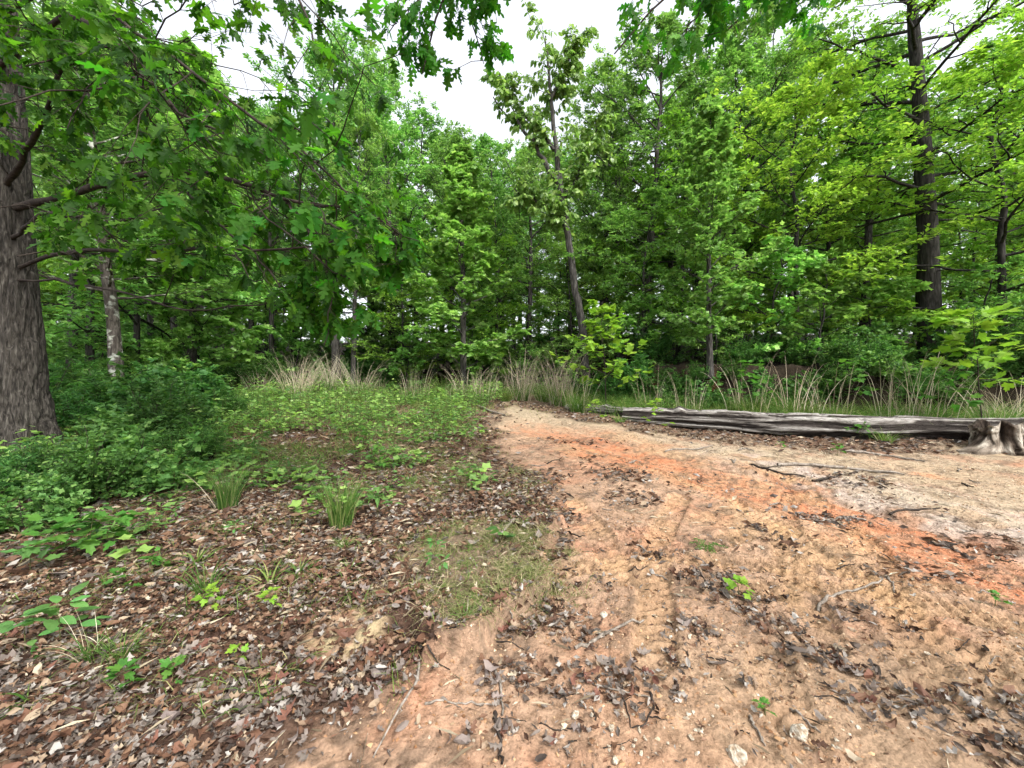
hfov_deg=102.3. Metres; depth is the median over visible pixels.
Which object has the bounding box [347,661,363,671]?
dead leaf
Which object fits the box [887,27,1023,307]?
forest tree
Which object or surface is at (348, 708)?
dead leaf
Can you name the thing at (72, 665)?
dead leaf
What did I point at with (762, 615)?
dead leaf
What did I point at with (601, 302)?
forest tree
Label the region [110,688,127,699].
dead leaf
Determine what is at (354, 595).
dead leaf
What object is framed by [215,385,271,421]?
shrub
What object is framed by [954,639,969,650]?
stick
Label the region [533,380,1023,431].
rough grass
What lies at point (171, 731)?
dead leaf
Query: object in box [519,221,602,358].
understory tree
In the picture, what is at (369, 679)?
dead leaf
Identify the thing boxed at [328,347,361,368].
shrub
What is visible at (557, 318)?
young tree
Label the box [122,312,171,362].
young tree
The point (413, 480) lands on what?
grass tuft
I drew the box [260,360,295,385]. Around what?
shrub
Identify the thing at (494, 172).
forest tree
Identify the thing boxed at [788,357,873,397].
shrub
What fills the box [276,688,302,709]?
dead leaf
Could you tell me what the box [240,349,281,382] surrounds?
shrub
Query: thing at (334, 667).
dead leaf
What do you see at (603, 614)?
stone
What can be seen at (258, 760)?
dead leaf
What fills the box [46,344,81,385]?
young tree
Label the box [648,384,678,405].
shrub
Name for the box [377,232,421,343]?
tulip tree
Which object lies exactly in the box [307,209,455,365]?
understory tree
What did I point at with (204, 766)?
dead leaf
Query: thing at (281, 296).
tulip tree
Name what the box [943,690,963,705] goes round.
dead leaf
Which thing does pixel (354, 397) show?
grass clump
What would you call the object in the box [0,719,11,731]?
dead leaf
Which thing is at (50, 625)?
seedling
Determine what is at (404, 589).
dead leaf
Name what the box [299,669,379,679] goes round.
stick
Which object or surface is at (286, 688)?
dead leaf
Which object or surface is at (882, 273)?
understory tree
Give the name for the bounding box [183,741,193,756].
dead leaf
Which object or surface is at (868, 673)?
dead leaf
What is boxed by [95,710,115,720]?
dead leaf
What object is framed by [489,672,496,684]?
dead leaf
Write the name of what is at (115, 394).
shrub
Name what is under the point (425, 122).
forest tree
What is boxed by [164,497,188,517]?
seedling
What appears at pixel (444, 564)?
seedling
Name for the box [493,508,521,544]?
stick
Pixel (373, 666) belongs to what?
dead leaf
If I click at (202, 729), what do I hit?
dead leaf
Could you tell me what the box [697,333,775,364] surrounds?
shrub
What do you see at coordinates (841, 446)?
seedling
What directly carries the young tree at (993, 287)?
on the ground at (904, 751)
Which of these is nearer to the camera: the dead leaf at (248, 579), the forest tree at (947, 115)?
the dead leaf at (248, 579)
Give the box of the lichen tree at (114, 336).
[18,0,274,379]
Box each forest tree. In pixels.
[21,0,168,363]
[23,0,160,375]
[26,92,68,277]
[38,136,160,359]
[85,22,238,357]
[123,137,214,365]
[149,66,251,369]
[208,106,258,364]
[209,124,281,368]
[222,97,289,361]
[235,95,312,372]
[240,103,318,358]
[241,18,395,382]
[252,135,327,363]
[256,101,391,346]
[285,168,429,360]
[305,43,433,352]
[311,93,397,384]
[335,103,446,361]
[362,140,432,344]
[366,101,447,356]
[406,120,505,372]
[410,127,472,359]
[434,129,558,359]
[460,203,540,317]
[466,174,535,385]
[480,164,527,304]
[486,135,575,384]
[492,146,557,349]
[492,211,545,353]
[521,215,563,347]
[524,138,600,353]
[541,156,596,336]
[553,42,653,353]
[555,161,633,305]
[567,90,661,359]
[568,0,753,333]
[618,70,713,355]
[652,12,833,348]
[680,0,885,343]
[704,83,821,342]
[738,15,873,298]
[754,128,837,337]
[785,21,975,342]
[821,106,961,293]
[885,101,993,251]
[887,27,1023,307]
[946,94,1023,326]
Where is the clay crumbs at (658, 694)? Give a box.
[50,466,1023,767]
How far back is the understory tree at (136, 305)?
10.46 m
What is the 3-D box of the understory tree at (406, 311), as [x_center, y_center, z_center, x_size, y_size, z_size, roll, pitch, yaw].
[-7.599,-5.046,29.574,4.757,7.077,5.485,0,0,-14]
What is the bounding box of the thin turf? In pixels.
[0,387,1023,732]
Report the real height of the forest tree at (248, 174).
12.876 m
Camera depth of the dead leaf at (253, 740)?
1.66 m
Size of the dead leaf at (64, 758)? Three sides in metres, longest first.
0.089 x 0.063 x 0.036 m
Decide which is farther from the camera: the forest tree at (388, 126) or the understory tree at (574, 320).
the understory tree at (574, 320)
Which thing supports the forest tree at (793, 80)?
on the ground at (904, 751)
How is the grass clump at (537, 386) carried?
on the ground at (904, 751)
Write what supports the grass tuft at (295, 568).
on the ground at (904, 751)
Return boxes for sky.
[22,0,1023,342]
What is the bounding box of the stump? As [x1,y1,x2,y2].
[957,418,1023,455]
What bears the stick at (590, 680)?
on the ground at (904, 751)
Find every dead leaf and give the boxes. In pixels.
[0,627,17,636]
[0,649,17,660]
[0,690,30,702]
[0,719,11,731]
[1,709,31,727]
[2,688,29,701]
[2,761,25,767]
[12,702,46,724]
[16,720,34,732]
[30,660,56,673]
[31,641,43,652]
[48,728,70,742]
[50,672,64,680]
[57,743,67,754]
[58,755,79,767]
[59,661,82,674]
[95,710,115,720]
[109,743,121,757]
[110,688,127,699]
[117,669,125,681]
[141,627,152,638]
[144,729,158,742]
[147,605,162,613]
[150,721,166,735]
[156,670,170,682]
[161,711,179,724]
[161,723,179,735]
[172,741,185,752]
[175,667,186,679]
[180,639,198,653]
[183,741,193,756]
[188,619,206,629]
[188,645,205,652]
[188,755,197,767]
[189,625,205,635]
[191,637,212,649]
[198,725,208,737]
[201,650,218,666]
[201,686,225,697]
[202,761,226,767]
[208,622,221,633]
[226,729,245,738]
[231,717,257,727]
[232,695,251,705]
[234,572,240,581]
[243,715,248,727]
[245,729,261,738]
[245,755,259,767]
[246,575,257,580]
[247,733,262,745]
[249,742,268,757]
[253,718,263,726]
[254,738,261,746]
[254,752,266,764]
[261,652,282,667]
[266,687,281,700]
[268,671,288,681]
[271,713,283,727]
[272,713,286,727]
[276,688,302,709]
[277,697,295,720]
[278,615,296,622]
[282,686,293,696]
[285,574,294,584]
[288,727,297,741]
[294,706,302,715]
[295,646,307,656]
[296,746,316,755]
[297,652,312,661]
[298,615,314,623]
[298,752,308,761]
[299,728,307,742]
[303,693,315,702]
[306,656,324,664]
[308,561,321,566]
[317,669,329,675]
[330,686,336,701]
[331,659,340,670]
[337,628,357,637]
[343,693,358,718]
[347,651,361,665]
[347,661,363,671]
[347,686,357,697]
[351,592,360,597]
[351,705,359,713]
[359,583,370,589]
[360,655,375,665]
[363,660,369,670]
[366,675,381,681]
[367,650,382,660]
[370,662,383,669]
[371,668,381,677]
[374,643,385,652]
[374,685,382,698]
[375,589,387,596]
[375,668,391,684]
[388,581,394,588]
[393,586,408,599]
[393,658,403,671]
[395,720,408,731]
[408,653,418,664]
[416,632,428,641]
[423,610,434,618]
[426,616,435,626]
[437,616,449,624]
[453,734,469,743]
[465,719,472,732]
[469,719,477,733]
[471,587,482,593]
[474,677,484,685]
[479,653,492,662]
[483,659,503,671]
[484,669,488,677]
[487,741,502,750]
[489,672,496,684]
[490,591,506,600]
[491,691,505,697]
[493,672,499,681]
[493,717,501,730]
[498,624,511,631]
[500,726,507,736]
[502,718,513,735]
[503,715,511,729]
[516,674,529,682]
[550,732,555,744]
[558,689,573,694]
[570,673,576,685]
[571,721,579,733]
[583,668,593,682]
[585,666,599,675]
[593,685,599,698]
[595,654,609,665]
[603,655,614,664]
[611,741,617,754]
[618,659,633,678]
[627,682,634,694]
[637,647,651,655]
[642,665,653,674]
[652,675,659,683]
[676,616,693,625]
[708,661,726,663]
[721,588,729,598]
[732,590,747,600]
[753,611,765,616]
[755,617,767,631]
[785,646,808,653]
[806,645,823,663]
[823,680,837,687]
[831,646,841,664]
[835,664,857,668]
[836,609,849,620]
[850,692,877,704]
[860,705,876,719]
[863,669,873,678]
[913,681,933,702]
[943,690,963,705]
[1003,685,1015,701]
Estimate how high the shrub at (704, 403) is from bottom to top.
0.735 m
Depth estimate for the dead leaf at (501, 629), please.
2.28 m
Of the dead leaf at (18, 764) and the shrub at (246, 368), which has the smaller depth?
the dead leaf at (18, 764)
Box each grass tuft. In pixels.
[0,670,73,718]
[18,604,162,679]
[72,619,166,672]
[74,571,131,591]
[151,548,251,612]
[154,544,229,577]
[164,458,258,509]
[224,553,309,607]
[265,556,323,587]
[309,472,372,529]
[320,533,368,549]
[327,558,367,574]
[402,471,423,483]
[441,597,484,620]
[611,413,635,422]
[866,427,916,443]
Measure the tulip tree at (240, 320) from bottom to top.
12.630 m
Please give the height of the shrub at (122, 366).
1.620 m
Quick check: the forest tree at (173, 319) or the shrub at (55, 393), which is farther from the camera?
the forest tree at (173, 319)
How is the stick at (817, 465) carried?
on the ground at (904, 751)
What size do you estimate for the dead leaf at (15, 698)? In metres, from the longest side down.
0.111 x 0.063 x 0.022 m
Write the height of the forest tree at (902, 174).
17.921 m
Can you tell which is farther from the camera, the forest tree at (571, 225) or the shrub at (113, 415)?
the forest tree at (571, 225)
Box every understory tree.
[24,68,278,367]
[35,225,79,324]
[36,181,161,342]
[37,243,99,357]
[38,259,103,328]
[42,277,167,328]
[78,273,187,356]
[117,278,185,325]
[166,296,258,348]
[213,267,308,356]
[238,301,268,349]
[239,300,285,348]
[254,270,309,341]
[275,263,350,356]
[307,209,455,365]
[337,276,407,350]
[344,248,458,385]
[349,282,410,338]
[395,271,431,343]
[414,191,537,369]
[416,232,535,385]
[436,285,476,344]
[444,226,545,340]
[499,273,554,350]
[512,232,630,383]
[512,280,561,351]
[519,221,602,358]
[526,255,580,337]
[542,223,614,335]
[546,239,658,353]
[548,190,675,357]
[558,280,585,334]
[559,180,719,360]
[587,102,793,364]
[641,164,785,358]
[655,274,699,328]
[657,238,763,337]
[693,230,773,348]
[696,46,989,360]
[705,264,786,344]
[751,175,950,350]
[803,244,886,334]
[852,218,914,336]
[878,216,994,342]
[885,174,1020,333]
[889,174,1023,333]
[938,105,1023,326]
[941,169,1023,327]
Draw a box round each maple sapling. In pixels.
[916,365,984,415]
[920,302,1023,417]
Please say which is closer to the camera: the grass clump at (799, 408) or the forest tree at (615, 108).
the grass clump at (799, 408)
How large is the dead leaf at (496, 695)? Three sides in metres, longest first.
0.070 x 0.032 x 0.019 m
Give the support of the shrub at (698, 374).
on the ground at (904, 751)
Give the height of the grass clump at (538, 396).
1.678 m
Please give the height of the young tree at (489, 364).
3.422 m
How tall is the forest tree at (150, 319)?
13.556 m
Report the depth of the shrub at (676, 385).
11.13 m
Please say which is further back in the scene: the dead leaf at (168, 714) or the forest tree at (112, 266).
the forest tree at (112, 266)
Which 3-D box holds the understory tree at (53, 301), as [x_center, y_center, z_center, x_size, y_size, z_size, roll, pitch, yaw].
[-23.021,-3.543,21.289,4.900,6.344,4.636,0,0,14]
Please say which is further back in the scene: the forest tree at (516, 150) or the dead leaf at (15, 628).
the forest tree at (516, 150)
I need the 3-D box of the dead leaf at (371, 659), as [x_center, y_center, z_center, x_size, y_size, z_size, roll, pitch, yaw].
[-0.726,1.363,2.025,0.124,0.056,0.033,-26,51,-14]
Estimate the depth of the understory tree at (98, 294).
18.64 m
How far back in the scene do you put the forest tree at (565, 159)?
25.51 m
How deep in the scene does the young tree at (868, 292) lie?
12.57 m
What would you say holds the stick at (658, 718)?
on the ground at (904, 751)
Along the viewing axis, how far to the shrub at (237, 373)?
17.07 m
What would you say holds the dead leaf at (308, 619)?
on the ground at (904, 751)
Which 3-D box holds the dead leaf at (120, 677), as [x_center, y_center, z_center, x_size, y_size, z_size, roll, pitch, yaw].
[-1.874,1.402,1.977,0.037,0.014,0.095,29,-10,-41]
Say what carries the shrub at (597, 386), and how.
on the ground at (904, 751)
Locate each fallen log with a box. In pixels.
[565,403,630,416]
[622,406,1023,440]
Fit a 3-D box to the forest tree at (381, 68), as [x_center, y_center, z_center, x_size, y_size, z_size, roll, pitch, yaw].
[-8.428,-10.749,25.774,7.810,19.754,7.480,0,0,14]
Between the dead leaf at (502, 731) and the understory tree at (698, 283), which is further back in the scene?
the understory tree at (698, 283)
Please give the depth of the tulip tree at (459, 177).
14.59 m
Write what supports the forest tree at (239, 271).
on the ground at (904, 751)
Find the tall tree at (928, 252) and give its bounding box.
[765,0,1023,365]
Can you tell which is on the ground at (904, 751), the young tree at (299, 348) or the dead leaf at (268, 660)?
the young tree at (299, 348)
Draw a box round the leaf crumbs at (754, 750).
[0,434,1023,767]
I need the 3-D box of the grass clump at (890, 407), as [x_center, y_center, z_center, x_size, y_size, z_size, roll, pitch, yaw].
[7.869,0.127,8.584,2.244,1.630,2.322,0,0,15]
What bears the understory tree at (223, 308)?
on the ground at (904, 751)
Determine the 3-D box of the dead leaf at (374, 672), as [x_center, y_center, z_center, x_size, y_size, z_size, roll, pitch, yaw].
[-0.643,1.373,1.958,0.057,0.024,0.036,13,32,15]
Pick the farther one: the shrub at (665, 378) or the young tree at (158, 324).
the young tree at (158, 324)
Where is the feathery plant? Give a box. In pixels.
[689,538,727,553]
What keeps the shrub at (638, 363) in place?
on the ground at (904, 751)
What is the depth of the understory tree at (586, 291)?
29.83 m
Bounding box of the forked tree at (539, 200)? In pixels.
[478,0,622,386]
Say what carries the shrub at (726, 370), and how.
on the ground at (904, 751)
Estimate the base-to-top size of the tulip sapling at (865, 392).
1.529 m
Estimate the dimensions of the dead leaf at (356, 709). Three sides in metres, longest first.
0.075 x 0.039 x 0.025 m
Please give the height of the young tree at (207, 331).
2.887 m
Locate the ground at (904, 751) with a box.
[0,333,1023,767]
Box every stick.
[285,586,334,605]
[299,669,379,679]
[372,662,420,757]
[425,699,499,710]
[426,644,449,669]
[467,400,504,415]
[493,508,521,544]
[493,710,503,764]
[494,669,503,715]
[496,641,523,649]
[539,722,566,730]
[574,618,643,649]
[580,679,649,696]
[603,739,634,748]
[622,697,630,727]
[628,566,645,571]
[631,691,654,727]
[649,716,671,723]
[664,445,712,451]
[748,714,765,745]
[749,463,805,476]
[777,462,904,474]
[789,708,820,732]
[811,471,857,481]
[815,695,840,699]
[816,578,883,612]
[826,515,865,520]
[836,564,854,569]
[845,450,924,461]
[885,575,894,592]
[889,507,939,515]
[930,541,963,554]
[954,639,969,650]
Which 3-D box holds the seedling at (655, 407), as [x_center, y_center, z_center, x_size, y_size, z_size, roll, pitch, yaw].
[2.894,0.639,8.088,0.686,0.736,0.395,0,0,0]
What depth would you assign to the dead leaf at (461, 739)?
1.65 m
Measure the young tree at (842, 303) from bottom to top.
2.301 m
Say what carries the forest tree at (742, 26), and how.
on the ground at (904, 751)
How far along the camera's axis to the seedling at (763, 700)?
1.80 m
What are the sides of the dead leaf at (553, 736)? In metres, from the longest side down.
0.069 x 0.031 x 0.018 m
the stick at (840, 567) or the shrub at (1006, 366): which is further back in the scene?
the shrub at (1006, 366)
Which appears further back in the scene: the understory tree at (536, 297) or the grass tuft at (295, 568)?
the understory tree at (536, 297)
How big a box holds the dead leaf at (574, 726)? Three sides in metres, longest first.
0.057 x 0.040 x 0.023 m
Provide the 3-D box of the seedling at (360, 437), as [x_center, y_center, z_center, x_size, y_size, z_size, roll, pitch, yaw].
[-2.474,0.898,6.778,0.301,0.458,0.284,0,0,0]
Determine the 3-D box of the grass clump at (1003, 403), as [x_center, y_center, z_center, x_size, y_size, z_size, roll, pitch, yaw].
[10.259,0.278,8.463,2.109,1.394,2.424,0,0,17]
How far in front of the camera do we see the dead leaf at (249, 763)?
1.57 m
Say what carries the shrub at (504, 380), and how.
on the ground at (904, 751)
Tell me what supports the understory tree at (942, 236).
on the ground at (904, 751)
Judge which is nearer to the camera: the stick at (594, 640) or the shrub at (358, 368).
the stick at (594, 640)
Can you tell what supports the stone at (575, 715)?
on the ground at (904, 751)
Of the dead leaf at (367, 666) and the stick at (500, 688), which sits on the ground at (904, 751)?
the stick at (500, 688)
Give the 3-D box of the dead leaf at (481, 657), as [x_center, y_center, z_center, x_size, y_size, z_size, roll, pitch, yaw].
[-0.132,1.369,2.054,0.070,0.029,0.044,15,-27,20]
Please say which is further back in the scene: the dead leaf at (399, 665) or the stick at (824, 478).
the stick at (824, 478)
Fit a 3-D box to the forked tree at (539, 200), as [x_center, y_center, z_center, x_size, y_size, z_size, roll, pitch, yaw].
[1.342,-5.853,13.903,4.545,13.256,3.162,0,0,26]
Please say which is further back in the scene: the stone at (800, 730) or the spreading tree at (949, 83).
the spreading tree at (949, 83)
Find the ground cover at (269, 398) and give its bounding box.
[0,371,515,558]
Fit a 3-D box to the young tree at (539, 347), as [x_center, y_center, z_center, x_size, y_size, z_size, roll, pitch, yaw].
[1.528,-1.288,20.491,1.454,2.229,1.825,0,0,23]
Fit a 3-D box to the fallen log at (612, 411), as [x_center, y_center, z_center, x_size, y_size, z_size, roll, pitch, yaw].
[2.253,0.682,10.650,1.996,0.342,0.298,0,0,40]
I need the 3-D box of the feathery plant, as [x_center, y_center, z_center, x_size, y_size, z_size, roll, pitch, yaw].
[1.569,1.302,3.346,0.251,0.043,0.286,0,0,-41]
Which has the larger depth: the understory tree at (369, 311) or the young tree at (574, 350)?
the understory tree at (369, 311)
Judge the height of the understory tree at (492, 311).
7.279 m
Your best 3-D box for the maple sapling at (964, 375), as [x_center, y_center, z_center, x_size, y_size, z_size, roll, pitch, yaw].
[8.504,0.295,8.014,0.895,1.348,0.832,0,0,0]
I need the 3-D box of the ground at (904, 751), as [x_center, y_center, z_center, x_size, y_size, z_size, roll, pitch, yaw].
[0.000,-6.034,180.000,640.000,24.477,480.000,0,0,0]
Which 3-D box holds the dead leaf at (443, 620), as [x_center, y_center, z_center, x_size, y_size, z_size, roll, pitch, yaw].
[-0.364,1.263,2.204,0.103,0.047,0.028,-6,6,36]
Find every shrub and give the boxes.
[0,413,202,506]
[0,436,74,500]
[0,470,93,533]
[10,434,91,475]
[48,354,101,422]
[48,358,130,388]
[49,349,127,416]
[52,388,122,439]
[59,351,184,410]
[66,360,212,412]
[68,403,169,461]
[90,357,226,412]
[94,423,223,495]
[107,366,218,443]
[118,359,248,423]
[124,352,160,378]
[153,414,271,462]
[208,355,263,389]
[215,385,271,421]
[227,358,275,378]
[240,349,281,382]
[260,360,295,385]
[276,352,310,369]
[276,354,290,367]
[284,359,304,377]
[294,348,330,372]
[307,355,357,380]
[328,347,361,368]
[341,358,372,380]
[356,352,398,380]
[371,362,411,385]
[383,355,427,384]
[466,368,489,377]
[479,355,514,375]
[485,368,511,385]
[506,361,534,379]
[509,363,530,386]
[534,348,561,376]
[539,368,559,386]
[566,372,599,398]
[576,378,619,402]
[581,374,633,403]
[599,365,649,401]
[617,350,654,379]
[622,374,654,398]
[622,380,675,405]
[623,323,683,363]
[638,362,684,390]
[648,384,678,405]
[660,372,696,400]
[672,390,701,408]
[676,371,732,403]
[677,359,729,387]
[682,388,724,409]
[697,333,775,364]
[702,388,732,410]
[719,355,747,381]
[719,393,753,409]
[728,313,823,365]
[728,393,771,407]
[735,366,773,391]
[743,380,788,408]
[767,395,802,409]
[768,374,807,405]
[770,335,814,365]
[771,389,798,403]
[778,369,842,404]
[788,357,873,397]
[805,317,911,365]
[810,325,903,372]
[818,334,906,363]
[849,345,918,382]
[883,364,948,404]
[890,345,919,362]
[895,361,947,388]
[902,305,1019,366]
[908,358,950,381]
[918,327,968,366]
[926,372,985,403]
[943,351,1023,387]
[957,312,1023,363]
[958,350,1023,376]
[999,339,1020,365]
[1000,363,1023,386]
[1003,321,1023,365]
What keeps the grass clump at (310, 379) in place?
on the ground at (904, 751)
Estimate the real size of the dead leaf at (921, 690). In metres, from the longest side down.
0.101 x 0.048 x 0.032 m
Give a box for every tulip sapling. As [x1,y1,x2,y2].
[549,299,655,400]
[586,399,606,416]
[727,360,772,401]
[824,356,879,408]
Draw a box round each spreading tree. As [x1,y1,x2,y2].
[716,24,1011,350]
[830,9,1023,354]
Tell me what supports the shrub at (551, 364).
on the ground at (904, 751)
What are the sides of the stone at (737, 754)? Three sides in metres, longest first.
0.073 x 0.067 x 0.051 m
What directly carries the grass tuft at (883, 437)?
on the ground at (904, 751)
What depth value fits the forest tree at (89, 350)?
11.88 m
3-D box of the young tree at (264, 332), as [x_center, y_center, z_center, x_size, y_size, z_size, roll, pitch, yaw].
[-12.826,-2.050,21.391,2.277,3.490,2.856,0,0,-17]
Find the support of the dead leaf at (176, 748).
on the leaf litter
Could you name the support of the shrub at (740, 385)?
on the ground at (904, 751)
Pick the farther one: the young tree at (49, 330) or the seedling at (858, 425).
the young tree at (49, 330)
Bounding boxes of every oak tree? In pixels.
[0,0,431,456]
[350,0,832,93]
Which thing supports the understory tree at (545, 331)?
on the ground at (904, 751)
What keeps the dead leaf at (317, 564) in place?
on the ground at (904, 751)
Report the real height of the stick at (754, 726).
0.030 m
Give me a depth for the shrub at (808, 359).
12.01 m
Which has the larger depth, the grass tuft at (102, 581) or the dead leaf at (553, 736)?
the grass tuft at (102, 581)
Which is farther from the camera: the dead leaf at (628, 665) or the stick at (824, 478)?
the stick at (824, 478)
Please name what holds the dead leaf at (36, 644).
on the leaf litter
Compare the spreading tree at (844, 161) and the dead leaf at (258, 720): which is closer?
the dead leaf at (258, 720)
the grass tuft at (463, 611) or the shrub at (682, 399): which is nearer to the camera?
the grass tuft at (463, 611)
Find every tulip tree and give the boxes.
[41,177,98,320]
[45,30,278,380]
[204,265,256,347]
[272,208,286,322]
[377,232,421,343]
[401,140,532,387]
[587,179,641,321]
[611,163,689,337]
[654,94,788,378]
[812,128,913,343]
[908,233,979,310]
[962,199,1023,318]
[986,174,1023,309]
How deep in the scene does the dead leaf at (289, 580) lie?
2.81 m
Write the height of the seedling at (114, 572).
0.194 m
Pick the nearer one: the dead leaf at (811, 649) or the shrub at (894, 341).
the dead leaf at (811, 649)
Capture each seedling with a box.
[0,539,65,569]
[0,603,61,658]
[5,581,110,641]
[19,513,99,561]
[68,510,143,555]
[100,657,144,687]
[101,564,141,586]
[136,546,172,571]
[158,654,189,683]
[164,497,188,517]
[190,581,224,610]
[224,519,246,533]
[224,643,248,662]
[256,586,284,612]
[354,426,368,442]
[372,444,389,467]
[420,538,449,575]
[641,398,674,426]
[723,574,754,599]
[751,696,776,715]
[831,443,845,455]
[844,421,876,440]
[986,589,1012,605]
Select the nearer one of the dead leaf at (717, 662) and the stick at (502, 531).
the dead leaf at (717, 662)
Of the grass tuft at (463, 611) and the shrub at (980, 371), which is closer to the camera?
the grass tuft at (463, 611)
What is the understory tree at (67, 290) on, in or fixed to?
on the ground at (904, 751)
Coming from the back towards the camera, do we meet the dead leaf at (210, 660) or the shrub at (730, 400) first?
the shrub at (730, 400)
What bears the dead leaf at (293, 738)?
on the ground at (904, 751)
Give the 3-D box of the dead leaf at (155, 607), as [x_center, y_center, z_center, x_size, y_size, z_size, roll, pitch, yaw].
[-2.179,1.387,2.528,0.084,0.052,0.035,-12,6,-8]
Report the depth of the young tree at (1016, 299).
11.48 m
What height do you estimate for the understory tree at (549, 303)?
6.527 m
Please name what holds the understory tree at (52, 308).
on the ground at (904, 751)
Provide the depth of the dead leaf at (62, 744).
1.62 m
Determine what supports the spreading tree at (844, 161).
on the ground at (904, 751)
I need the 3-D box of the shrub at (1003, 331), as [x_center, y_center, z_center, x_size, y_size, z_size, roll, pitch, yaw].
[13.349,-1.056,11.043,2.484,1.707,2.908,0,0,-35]
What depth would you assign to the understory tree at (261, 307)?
26.76 m
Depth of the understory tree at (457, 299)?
32.80 m
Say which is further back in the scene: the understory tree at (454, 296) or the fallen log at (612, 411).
the understory tree at (454, 296)
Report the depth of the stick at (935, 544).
3.56 m
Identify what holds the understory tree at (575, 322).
on the ground at (904, 751)
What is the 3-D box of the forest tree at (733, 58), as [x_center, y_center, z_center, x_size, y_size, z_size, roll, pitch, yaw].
[9.484,-7.627,16.840,6.011,13.946,7.257,0,0,33]
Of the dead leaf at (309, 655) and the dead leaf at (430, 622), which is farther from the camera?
the dead leaf at (430, 622)
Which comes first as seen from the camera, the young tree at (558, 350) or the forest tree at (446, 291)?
the young tree at (558, 350)
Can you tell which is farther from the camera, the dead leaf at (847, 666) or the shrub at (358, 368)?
the shrub at (358, 368)
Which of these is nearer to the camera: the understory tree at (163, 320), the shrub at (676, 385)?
the shrub at (676, 385)
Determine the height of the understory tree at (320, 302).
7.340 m
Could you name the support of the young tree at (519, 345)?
on the ground at (904, 751)
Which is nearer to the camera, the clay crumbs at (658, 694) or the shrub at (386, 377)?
the clay crumbs at (658, 694)
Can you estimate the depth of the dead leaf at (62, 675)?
1.96 m
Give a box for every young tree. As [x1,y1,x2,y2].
[43,314,81,375]
[44,325,84,371]
[45,327,66,371]
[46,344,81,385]
[56,297,150,368]
[56,312,129,367]
[62,337,149,387]
[120,321,159,359]
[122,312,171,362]
[126,323,169,359]
[130,336,199,380]
[140,309,234,379]
[155,337,185,378]
[157,305,239,381]
[237,312,288,367]
[259,321,330,378]
[276,315,318,365]
[279,328,311,360]
[299,326,340,370]
[303,335,330,370]
[323,318,368,354]
[349,312,387,363]
[357,307,400,358]
[378,331,407,372]
[379,330,426,389]
[419,314,459,370]
[426,306,466,372]
[451,304,510,365]
[456,326,501,387]
[466,315,506,382]
[484,309,513,362]
[501,343,518,372]
[504,323,543,377]
[510,329,536,360]
[514,341,549,388]
[519,306,580,377]
[531,337,549,376]
[545,329,581,386]
[554,338,603,390]
[589,328,616,378]
[596,291,664,370]
[653,316,694,364]
[675,285,752,363]
[678,274,748,362]
[695,234,832,363]
[754,262,840,354]
[759,247,870,366]
[803,299,868,342]
[816,249,933,354]
[851,280,916,349]
[929,250,1023,343]
[945,275,1023,333]
[1012,325,1023,334]
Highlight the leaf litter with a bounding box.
[0,362,1023,767]
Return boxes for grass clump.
[233,367,285,397]
[262,351,333,399]
[277,358,336,396]
[292,348,359,393]
[329,348,399,399]
[349,390,365,402]
[387,364,436,401]
[400,373,424,404]
[418,370,460,393]
[440,359,503,399]
[469,369,498,402]
[492,344,544,400]
[493,374,509,392]
[494,387,515,401]
[507,362,569,401]
[527,371,545,392]
[528,342,590,406]
[552,361,599,412]
[602,393,647,411]
[626,364,673,407]
[664,369,710,409]
[700,356,784,411]
[752,351,854,413]
[794,357,876,414]
[849,354,950,416]
[878,344,996,417]
[939,379,1023,417]
[954,373,1023,417]
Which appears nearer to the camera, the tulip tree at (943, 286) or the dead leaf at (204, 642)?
the dead leaf at (204, 642)
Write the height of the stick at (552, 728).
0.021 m
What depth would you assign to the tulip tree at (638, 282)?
22.37 m
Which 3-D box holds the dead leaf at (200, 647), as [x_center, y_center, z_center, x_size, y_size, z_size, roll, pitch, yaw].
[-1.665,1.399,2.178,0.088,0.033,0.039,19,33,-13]
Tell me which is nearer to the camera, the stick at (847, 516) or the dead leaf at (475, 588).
the dead leaf at (475, 588)
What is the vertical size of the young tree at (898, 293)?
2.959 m
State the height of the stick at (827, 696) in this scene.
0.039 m
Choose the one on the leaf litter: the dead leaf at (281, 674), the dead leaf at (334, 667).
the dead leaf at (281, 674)
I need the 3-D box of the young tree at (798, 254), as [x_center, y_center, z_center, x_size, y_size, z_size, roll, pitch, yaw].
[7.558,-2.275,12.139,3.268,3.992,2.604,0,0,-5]
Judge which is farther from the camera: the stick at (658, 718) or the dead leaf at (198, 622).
the dead leaf at (198, 622)
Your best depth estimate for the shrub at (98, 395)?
8.04 m
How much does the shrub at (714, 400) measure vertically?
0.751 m
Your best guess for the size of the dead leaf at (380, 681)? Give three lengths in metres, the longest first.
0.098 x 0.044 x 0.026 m
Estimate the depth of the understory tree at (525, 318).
37.83 m
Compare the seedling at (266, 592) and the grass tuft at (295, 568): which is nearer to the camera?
the seedling at (266, 592)
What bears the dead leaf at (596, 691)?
on the ground at (904, 751)
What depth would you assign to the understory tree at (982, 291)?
20.17 m
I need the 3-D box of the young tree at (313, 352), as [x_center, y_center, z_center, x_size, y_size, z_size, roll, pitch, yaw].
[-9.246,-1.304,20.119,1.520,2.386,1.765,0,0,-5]
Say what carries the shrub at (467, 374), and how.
on the ground at (904, 751)
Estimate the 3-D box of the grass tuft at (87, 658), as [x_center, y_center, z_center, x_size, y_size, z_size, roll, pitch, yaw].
[-2.161,1.293,2.135,0.628,0.263,0.448,0,0,-2]
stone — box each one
[571,710,578,719]
[600,611,607,618]
[608,724,613,731]
[612,755,618,764]
[728,744,747,766]
[789,723,807,741]
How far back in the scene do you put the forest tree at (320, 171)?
18.97 m

